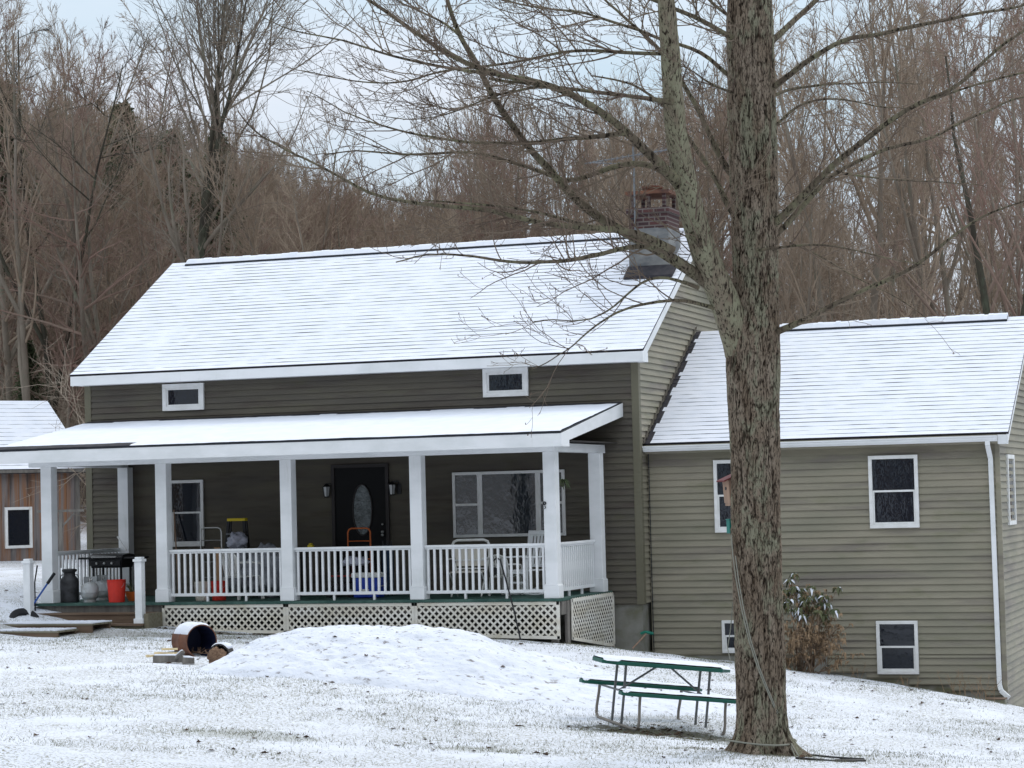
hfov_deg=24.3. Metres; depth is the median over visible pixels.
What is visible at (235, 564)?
plastic chair
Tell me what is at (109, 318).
bare tree
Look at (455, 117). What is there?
bare tree
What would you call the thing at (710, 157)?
bare tree
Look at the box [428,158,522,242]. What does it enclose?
bare tree
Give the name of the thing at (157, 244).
bare tree
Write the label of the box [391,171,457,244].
bare tree
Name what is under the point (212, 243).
bare tree
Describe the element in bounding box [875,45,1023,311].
bare tree
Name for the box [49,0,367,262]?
bare tree
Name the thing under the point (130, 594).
planter
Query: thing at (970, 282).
bare tree
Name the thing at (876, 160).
bare tree
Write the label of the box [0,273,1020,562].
brush
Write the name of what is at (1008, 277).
bare tree
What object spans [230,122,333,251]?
bare tree
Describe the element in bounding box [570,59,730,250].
bare tree
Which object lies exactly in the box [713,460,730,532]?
window
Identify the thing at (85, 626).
board platform
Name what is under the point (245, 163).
bare tree
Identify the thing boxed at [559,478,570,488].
hanging plant
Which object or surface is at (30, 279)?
bare tree
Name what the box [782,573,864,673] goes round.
rhododendron shrub
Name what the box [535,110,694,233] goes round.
bare tree
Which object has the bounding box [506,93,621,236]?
bare tree
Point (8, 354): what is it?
bare tree
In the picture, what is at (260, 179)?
bare tree
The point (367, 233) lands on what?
bare tree
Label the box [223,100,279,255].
bare tree
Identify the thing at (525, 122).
bare tree
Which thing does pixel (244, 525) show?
stepladder
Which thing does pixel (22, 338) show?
bare tree
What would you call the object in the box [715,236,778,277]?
bare tree
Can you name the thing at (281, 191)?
bare tree
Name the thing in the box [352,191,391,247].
bare tree
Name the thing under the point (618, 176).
bare tree
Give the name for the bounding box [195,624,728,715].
snow mound
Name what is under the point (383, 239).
bare tree
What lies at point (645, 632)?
garden tool
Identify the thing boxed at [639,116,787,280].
bare tree
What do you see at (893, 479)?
window
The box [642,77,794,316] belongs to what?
bare tree
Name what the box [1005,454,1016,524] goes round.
window
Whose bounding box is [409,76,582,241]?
bare tree
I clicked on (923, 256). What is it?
bare tree
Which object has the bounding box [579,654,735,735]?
picnic table
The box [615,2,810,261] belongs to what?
bare tree
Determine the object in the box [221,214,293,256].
bare tree
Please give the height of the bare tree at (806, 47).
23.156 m
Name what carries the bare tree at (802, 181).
on the ground at (94, 666)
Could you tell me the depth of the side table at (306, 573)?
41.19 m
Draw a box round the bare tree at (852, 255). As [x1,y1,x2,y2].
[778,195,892,320]
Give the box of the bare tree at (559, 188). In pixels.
[508,137,609,234]
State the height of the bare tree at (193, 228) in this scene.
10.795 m
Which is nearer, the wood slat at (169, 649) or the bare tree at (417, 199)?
the wood slat at (169, 649)
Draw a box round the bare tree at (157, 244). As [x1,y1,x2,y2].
[105,200,186,327]
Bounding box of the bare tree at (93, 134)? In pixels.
[21,53,159,318]
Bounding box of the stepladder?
[223,518,249,570]
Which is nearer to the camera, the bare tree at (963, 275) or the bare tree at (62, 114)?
the bare tree at (963, 275)
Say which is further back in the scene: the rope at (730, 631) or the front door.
the front door
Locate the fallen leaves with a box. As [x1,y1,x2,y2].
[0,590,1018,758]
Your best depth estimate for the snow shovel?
40.49 m
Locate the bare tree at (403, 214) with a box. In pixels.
[298,159,421,249]
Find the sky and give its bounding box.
[0,0,1023,313]
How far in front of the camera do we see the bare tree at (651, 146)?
66.72 m
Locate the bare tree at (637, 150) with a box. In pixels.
[593,100,679,227]
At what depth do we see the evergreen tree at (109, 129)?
96.19 m
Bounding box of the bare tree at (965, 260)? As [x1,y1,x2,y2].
[821,0,1023,316]
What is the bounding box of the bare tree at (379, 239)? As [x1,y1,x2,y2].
[370,187,490,246]
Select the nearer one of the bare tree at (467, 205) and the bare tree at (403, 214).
the bare tree at (467, 205)
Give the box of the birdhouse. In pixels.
[716,474,730,505]
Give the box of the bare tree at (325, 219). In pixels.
[271,178,358,253]
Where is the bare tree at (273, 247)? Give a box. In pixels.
[247,216,309,254]
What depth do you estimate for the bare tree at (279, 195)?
102.00 m
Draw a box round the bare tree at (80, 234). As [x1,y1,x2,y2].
[30,183,136,359]
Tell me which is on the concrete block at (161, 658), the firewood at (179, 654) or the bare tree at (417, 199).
the firewood at (179, 654)
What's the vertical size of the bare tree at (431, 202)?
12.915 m
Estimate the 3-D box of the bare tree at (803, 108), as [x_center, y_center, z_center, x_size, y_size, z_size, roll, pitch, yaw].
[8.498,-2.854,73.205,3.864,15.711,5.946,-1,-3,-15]
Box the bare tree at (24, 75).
[0,18,59,286]
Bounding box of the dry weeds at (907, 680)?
[894,676,921,687]
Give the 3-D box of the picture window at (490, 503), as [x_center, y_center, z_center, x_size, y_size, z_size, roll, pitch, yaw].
[-0.059,2.064,40.908,2.046,1.131,0.050,-2,-3,19]
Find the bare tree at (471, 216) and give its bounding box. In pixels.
[426,107,519,242]
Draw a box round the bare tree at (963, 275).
[865,141,1023,316]
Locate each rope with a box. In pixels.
[725,738,796,745]
[727,602,732,663]
[731,535,798,756]
[735,556,795,756]
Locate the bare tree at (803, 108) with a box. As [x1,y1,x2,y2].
[775,40,853,289]
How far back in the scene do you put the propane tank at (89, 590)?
40.67 m
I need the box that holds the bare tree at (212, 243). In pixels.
[186,221,230,260]
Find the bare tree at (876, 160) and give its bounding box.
[819,0,970,318]
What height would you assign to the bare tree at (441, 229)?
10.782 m
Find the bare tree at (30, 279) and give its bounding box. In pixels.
[0,219,62,355]
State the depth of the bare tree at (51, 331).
83.70 m
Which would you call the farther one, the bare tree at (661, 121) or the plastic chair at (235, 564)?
the bare tree at (661, 121)
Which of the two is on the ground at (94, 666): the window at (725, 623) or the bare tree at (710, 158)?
the bare tree at (710, 158)
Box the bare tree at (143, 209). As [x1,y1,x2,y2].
[114,173,198,316]
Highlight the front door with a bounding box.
[331,463,389,583]
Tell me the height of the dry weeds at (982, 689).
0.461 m
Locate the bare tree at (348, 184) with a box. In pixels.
[319,166,383,248]
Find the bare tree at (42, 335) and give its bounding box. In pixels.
[0,5,203,414]
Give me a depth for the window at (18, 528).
59.10 m
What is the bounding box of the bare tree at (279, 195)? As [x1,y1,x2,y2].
[253,138,311,250]
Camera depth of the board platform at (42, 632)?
38.42 m
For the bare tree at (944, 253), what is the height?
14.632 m
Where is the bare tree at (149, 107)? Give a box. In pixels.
[99,11,254,311]
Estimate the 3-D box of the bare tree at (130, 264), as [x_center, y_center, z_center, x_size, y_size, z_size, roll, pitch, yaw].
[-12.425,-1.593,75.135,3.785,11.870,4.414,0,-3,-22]
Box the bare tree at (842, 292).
[802,251,894,321]
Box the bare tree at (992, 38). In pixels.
[943,0,1023,194]
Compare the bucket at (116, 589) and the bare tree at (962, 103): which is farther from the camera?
the bare tree at (962, 103)
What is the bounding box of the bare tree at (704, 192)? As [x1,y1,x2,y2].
[661,151,731,279]
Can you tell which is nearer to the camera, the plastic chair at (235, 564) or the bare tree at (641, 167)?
the plastic chair at (235, 564)
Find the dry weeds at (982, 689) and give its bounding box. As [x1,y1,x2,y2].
[965,675,1002,701]
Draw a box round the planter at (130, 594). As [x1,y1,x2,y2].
[125,582,145,600]
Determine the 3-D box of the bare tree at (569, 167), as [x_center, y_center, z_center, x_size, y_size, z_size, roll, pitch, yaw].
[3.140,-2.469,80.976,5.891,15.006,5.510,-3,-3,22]
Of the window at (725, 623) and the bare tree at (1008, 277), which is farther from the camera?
the bare tree at (1008, 277)
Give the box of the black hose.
[493,557,520,639]
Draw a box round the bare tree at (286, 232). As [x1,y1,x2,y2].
[261,209,315,253]
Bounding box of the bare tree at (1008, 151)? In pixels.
[962,47,1023,305]
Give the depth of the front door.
41.81 m
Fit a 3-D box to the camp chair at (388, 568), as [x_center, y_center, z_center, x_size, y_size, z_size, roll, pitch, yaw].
[-2.114,3.137,40.391,0.219,0.931,0.137,-2,-3,19]
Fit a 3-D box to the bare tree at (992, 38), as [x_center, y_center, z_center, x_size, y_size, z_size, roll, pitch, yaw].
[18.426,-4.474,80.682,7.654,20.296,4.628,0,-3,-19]
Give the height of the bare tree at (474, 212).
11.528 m
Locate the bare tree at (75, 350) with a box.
[9,14,170,427]
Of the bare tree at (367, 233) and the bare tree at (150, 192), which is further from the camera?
the bare tree at (367, 233)
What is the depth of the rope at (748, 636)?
24.75 m
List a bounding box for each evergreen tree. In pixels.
[0,81,83,388]
[10,340,46,400]
[79,98,151,359]
[138,128,213,267]
[184,130,257,257]
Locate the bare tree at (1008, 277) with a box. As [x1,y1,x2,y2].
[981,219,1022,316]
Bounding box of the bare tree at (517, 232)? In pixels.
[458,96,602,239]
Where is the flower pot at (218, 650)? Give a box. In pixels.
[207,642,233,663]
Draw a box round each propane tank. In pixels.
[81,577,98,601]
[96,575,107,599]
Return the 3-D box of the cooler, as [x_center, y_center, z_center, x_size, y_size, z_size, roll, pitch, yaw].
[-2.383,3.361,39.713,0.513,0.410,0.370,-2,-3,19]
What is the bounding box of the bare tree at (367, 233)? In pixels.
[351,192,403,248]
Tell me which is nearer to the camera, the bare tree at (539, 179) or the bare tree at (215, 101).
the bare tree at (215, 101)
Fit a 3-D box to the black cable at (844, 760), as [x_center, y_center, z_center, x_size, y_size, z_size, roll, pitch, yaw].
[3.276,3.853,24.369,0.717,0.084,0.289,0,-3,-31]
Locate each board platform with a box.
[0,620,111,632]
[0,627,77,636]
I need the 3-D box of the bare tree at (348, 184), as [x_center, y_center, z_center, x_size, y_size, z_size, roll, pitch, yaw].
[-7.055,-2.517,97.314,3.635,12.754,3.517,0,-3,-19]
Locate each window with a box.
[4,507,32,548]
[162,383,204,410]
[171,480,204,546]
[452,469,565,537]
[482,367,528,396]
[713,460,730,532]
[721,620,734,652]
[868,455,919,527]
[876,621,918,673]
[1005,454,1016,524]
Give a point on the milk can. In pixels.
(69, 586)
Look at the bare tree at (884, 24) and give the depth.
98.94 m
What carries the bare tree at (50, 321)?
on the ground at (94, 666)
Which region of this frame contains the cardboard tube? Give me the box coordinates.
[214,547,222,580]
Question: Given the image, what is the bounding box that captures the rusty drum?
[171,622,216,656]
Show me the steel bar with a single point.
(35, 587)
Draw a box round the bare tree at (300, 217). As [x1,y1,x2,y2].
[261,171,334,252]
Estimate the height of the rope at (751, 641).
2.190 m
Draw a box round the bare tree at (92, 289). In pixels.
[0,95,150,348]
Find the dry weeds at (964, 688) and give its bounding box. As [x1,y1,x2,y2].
[936,668,966,695]
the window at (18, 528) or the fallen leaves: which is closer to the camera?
the fallen leaves
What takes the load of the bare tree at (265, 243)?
on the ground at (94, 666)
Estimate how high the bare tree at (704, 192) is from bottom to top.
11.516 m
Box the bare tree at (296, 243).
[285,231,311,251]
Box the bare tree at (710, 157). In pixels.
[647,75,804,293]
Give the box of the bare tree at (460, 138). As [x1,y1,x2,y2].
[422,102,562,240]
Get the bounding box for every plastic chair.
[222,553,264,599]
[488,554,523,595]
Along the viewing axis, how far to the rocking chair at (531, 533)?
39.42 m
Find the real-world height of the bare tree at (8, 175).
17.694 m
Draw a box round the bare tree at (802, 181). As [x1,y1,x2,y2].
[720,63,856,321]
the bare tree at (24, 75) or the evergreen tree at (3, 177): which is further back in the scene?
the bare tree at (24, 75)
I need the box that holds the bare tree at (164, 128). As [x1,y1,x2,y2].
[96,70,232,324]
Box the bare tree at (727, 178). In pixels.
[663,82,801,242]
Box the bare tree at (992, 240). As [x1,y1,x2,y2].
[939,146,1023,314]
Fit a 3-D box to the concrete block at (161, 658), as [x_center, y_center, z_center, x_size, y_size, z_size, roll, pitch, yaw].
[-4.782,3.809,32.998,0.420,0.120,0.098,-1,-3,-9]
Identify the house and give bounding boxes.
[0,146,1023,706]
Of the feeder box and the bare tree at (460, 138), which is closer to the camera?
the feeder box
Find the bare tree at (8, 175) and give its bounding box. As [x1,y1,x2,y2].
[0,0,61,341]
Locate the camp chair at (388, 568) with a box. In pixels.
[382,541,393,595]
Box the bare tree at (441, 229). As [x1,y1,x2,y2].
[419,201,492,242]
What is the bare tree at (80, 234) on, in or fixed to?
on the ground at (94, 666)
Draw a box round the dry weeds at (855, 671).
[840,662,865,677]
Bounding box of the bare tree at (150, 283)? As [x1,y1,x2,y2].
[48,156,170,423]
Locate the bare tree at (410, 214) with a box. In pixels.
[399,193,475,243]
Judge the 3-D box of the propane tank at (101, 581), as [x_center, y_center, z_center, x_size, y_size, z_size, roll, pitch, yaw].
[-7.175,3.564,41.539,0.304,0.435,0.304,-2,-3,19]
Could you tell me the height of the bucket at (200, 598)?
0.317 m
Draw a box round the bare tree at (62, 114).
[1,28,89,226]
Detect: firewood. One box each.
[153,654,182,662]
[174,650,184,659]
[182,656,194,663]
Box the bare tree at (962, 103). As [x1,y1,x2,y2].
[912,0,1023,244]
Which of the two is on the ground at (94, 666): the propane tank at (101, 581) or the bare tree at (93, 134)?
the bare tree at (93, 134)
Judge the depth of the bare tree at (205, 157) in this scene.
103.50 m
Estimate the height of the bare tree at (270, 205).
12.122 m
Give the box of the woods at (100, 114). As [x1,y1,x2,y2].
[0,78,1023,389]
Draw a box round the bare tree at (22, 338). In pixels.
[0,0,81,400]
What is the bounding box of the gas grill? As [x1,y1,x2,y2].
[75,553,148,591]
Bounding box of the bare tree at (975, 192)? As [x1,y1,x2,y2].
[940,73,1023,314]
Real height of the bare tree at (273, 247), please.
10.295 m
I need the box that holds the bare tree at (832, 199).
[786,87,888,319]
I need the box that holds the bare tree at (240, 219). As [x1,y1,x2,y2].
[168,77,400,255]
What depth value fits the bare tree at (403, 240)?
69.45 m
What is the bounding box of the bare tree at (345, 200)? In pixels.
[314,141,419,249]
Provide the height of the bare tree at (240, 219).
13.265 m
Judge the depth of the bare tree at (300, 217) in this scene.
64.97 m
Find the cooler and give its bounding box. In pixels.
[351,572,383,597]
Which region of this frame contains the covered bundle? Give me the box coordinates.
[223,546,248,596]
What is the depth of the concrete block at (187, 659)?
32.76 m
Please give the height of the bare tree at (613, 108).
13.167 m
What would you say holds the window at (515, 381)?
in the house
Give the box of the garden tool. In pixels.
[632,630,653,648]
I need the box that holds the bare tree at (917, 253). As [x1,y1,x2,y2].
[821,0,997,317]
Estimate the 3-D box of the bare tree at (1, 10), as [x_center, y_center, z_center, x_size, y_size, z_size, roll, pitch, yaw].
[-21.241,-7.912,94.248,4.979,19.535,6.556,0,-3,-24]
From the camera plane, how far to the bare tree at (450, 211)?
89.41 m
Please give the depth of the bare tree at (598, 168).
73.25 m
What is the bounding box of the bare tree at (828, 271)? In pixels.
[778,197,883,321]
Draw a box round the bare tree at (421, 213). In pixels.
[397,188,448,243]
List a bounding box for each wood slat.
[154,652,174,653]
[161,648,177,649]
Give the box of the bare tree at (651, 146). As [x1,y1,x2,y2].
[622,100,727,264]
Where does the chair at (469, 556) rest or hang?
on the house
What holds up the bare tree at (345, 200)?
on the ground at (94, 666)
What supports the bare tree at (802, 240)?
on the ground at (94, 666)
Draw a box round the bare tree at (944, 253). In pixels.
[839,141,973,317]
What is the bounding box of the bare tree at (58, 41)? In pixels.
[0,0,134,409]
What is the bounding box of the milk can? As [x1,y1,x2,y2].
[60,569,78,602]
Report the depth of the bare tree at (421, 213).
86.79 m
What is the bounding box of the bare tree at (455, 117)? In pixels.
[444,63,552,238]
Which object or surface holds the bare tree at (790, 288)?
on the ground at (94, 666)
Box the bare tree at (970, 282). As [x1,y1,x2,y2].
[888,206,1015,317]
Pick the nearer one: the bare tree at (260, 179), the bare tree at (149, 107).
the bare tree at (149, 107)
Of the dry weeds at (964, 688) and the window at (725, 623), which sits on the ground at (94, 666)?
the dry weeds at (964, 688)
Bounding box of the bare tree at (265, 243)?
[225,135,292,255]
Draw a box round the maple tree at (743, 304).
[133,0,1023,756]
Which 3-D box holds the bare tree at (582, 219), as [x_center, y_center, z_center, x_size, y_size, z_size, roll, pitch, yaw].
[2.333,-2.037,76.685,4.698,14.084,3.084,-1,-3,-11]
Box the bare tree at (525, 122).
[467,64,554,237]
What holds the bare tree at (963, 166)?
on the ground at (94, 666)
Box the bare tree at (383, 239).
[307,211,413,249]
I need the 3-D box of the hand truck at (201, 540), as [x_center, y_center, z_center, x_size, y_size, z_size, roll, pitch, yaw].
[-5.271,3.120,41.554,0.534,1.230,0.390,-2,-3,19]
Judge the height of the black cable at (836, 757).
0.050 m
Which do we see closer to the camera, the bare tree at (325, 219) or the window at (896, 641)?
the window at (896, 641)
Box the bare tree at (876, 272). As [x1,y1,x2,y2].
[697,0,955,321]
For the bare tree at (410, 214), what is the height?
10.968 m
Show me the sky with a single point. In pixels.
(87, 13)
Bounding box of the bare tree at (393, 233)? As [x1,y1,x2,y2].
[371,217,420,247]
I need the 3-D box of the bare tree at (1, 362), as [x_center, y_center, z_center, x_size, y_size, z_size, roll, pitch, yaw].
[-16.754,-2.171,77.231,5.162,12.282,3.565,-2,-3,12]
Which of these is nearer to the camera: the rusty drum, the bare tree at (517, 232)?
the rusty drum
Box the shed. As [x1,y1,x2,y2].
[0,401,85,560]
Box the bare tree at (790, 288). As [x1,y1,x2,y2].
[679,110,859,322]
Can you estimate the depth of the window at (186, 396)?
43.05 m
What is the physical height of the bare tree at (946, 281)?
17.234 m
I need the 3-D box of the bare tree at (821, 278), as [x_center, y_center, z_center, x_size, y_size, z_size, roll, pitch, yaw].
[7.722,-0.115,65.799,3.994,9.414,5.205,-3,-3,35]
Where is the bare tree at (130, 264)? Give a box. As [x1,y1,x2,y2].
[65,145,170,318]
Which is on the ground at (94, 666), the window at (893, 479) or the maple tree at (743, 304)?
the maple tree at (743, 304)
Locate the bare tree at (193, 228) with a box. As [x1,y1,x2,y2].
[168,191,222,257]
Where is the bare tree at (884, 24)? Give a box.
[723,0,1010,293]
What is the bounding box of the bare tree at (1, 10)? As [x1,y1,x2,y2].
[0,0,34,81]
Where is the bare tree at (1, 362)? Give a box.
[0,138,69,418]
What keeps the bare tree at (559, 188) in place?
on the ground at (94, 666)
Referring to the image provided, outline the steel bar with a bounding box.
[34,565,37,610]
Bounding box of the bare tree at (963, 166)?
[855,7,1017,308]
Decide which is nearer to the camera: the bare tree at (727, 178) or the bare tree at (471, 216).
the bare tree at (471, 216)
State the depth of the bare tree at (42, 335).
71.89 m
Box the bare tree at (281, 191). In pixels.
[264,184,334,253]
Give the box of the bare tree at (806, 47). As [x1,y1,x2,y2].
[626,0,907,317]
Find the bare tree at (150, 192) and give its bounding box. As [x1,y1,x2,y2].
[109,131,198,287]
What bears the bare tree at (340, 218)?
on the ground at (94, 666)
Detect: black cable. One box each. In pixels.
[796,757,865,761]
[812,754,862,758]
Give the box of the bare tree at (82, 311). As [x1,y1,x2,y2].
[0,72,194,425]
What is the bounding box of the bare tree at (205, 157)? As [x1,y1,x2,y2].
[187,119,274,257]
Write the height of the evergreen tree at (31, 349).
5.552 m
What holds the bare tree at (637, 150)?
on the ground at (94, 666)
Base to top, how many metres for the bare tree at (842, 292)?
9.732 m
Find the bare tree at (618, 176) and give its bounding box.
[573,118,671,233]
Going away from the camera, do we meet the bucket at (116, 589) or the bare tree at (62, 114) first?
the bucket at (116, 589)
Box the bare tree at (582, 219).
[518,109,649,237]
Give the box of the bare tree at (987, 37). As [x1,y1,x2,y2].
[951,12,1023,307]
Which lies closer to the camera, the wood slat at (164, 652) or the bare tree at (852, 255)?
the wood slat at (164, 652)
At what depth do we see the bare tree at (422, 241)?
69.28 m
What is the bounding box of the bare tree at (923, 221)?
[868,37,977,317]
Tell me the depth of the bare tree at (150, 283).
77.61 m
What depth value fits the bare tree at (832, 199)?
97.42 m
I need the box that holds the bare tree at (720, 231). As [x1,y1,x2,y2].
[658,66,729,269]
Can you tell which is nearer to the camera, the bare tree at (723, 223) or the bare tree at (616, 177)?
the bare tree at (616, 177)
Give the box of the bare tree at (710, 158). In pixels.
[659,106,727,233]
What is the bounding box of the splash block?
[986,697,1007,703]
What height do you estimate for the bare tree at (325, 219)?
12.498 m
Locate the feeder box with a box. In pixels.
[726,519,730,532]
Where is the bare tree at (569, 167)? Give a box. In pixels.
[527,102,698,235]
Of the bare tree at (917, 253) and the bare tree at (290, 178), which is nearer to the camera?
the bare tree at (917, 253)
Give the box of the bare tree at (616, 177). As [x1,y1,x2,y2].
[563,100,671,233]
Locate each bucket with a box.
[107,579,125,601]
[194,581,207,600]
[210,581,225,600]
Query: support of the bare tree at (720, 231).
on the ground at (94, 666)
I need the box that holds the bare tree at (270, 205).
[231,168,308,254]
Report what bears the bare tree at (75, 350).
on the ground at (94, 666)
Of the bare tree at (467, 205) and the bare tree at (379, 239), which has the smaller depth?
the bare tree at (379, 239)
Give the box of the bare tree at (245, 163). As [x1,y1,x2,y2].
[220,128,328,254]
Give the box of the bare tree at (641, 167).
[553,112,717,233]
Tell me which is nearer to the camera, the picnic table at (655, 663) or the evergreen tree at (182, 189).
the picnic table at (655, 663)
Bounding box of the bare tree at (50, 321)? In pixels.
[0,132,131,419]
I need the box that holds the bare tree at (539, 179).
[442,92,615,240]
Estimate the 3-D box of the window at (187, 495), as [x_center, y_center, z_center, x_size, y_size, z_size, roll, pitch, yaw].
[-5.886,2.338,42.939,0.685,1.200,0.040,-2,-3,19]
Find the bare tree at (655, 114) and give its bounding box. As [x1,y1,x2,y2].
[645,87,726,251]
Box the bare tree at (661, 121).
[617,77,729,233]
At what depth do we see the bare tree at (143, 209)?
94.15 m
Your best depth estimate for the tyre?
40.07 m
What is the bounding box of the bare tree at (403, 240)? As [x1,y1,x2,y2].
[370,232,431,247]
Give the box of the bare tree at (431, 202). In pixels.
[397,155,461,243]
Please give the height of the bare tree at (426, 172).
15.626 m
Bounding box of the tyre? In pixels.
[9,608,38,617]
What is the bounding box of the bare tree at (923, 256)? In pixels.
[826,180,967,321]
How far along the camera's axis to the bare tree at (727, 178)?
85.32 m
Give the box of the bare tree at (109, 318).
[8,28,180,372]
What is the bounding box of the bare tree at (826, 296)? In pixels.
[778,116,929,321]
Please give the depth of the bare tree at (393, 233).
99.74 m
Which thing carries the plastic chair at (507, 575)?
on the house
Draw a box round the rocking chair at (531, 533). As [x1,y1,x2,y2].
[500,530,544,594]
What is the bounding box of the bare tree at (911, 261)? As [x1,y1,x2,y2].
[873,197,948,314]
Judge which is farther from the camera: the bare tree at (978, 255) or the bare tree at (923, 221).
the bare tree at (923, 221)
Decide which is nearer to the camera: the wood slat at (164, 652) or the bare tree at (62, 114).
the wood slat at (164, 652)
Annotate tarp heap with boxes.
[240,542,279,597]
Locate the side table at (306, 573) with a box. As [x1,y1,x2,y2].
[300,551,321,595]
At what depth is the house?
40.56 m
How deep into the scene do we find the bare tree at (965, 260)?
91.57 m
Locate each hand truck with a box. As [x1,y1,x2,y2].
[200,527,226,596]
[345,527,370,591]
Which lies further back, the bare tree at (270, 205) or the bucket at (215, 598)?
the bare tree at (270, 205)
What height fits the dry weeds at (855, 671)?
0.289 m
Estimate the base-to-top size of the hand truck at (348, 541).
1.164 m
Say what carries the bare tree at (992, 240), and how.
on the ground at (94, 666)
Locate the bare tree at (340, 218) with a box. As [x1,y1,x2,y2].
[285,163,371,251]
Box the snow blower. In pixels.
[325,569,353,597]
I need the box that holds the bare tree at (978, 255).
[830,0,1023,319]
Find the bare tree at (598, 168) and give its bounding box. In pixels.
[533,88,707,235]
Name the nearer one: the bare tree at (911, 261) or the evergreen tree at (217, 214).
the bare tree at (911, 261)
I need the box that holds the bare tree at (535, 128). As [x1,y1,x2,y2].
[516,102,594,236]
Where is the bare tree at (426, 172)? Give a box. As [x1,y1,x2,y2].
[395,119,513,235]
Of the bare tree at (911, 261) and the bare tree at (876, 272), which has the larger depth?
the bare tree at (911, 261)
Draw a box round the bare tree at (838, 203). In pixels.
[778,190,887,321]
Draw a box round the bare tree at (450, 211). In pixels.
[425,165,527,241]
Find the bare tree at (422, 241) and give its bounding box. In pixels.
[343,204,451,248]
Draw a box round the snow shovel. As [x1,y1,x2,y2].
[34,572,55,603]
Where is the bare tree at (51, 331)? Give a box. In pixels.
[22,154,113,420]
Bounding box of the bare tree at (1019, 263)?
[856,0,1023,315]
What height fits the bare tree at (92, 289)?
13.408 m
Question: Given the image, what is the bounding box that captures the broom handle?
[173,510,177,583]
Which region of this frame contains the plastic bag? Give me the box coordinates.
[226,532,247,547]
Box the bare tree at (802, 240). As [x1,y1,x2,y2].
[778,119,860,322]
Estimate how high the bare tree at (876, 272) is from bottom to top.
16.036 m
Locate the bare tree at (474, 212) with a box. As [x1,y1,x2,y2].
[422,142,553,243]
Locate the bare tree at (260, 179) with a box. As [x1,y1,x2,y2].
[195,119,298,254]
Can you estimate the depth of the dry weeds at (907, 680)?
38.49 m
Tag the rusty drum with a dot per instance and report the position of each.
(190, 638)
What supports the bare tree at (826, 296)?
on the ground at (94, 666)
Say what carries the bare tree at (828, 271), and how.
on the ground at (94, 666)
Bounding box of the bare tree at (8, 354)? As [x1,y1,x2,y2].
[0,0,203,400]
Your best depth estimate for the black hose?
37.78 m
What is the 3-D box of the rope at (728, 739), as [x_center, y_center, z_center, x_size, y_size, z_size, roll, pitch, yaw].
[2.623,3.756,25.000,0.758,0.059,0.717,-2,-3,19]
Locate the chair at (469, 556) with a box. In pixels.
[449,538,489,596]
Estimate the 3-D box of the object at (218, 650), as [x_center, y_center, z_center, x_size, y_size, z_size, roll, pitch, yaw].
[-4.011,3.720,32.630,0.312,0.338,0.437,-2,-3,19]
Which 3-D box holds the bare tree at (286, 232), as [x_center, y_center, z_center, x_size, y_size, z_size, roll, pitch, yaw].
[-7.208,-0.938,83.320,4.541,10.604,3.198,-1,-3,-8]
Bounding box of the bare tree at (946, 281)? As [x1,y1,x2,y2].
[822,0,1023,315]
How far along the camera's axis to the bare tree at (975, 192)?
80.66 m
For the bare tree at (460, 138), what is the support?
on the ground at (94, 666)
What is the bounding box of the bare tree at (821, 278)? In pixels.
[778,212,869,322]
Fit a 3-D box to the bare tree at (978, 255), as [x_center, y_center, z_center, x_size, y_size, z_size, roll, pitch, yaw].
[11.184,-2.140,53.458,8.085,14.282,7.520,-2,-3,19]
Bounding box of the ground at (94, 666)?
[0,374,1023,767]
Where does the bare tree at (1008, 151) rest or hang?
on the ground at (94, 666)
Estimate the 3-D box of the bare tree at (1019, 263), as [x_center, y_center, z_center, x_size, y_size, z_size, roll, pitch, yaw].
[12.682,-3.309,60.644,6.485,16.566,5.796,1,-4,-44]
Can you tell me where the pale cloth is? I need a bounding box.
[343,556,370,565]
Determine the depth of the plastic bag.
41.40 m
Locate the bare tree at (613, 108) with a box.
[580,61,668,232]
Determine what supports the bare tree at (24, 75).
on the ground at (94, 666)
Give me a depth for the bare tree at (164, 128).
85.01 m
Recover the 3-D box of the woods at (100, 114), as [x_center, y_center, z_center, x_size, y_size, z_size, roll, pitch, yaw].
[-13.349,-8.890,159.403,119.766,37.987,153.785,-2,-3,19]
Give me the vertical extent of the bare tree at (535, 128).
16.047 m
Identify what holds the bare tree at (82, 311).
on the ground at (94, 666)
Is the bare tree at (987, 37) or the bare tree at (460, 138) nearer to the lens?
the bare tree at (460, 138)

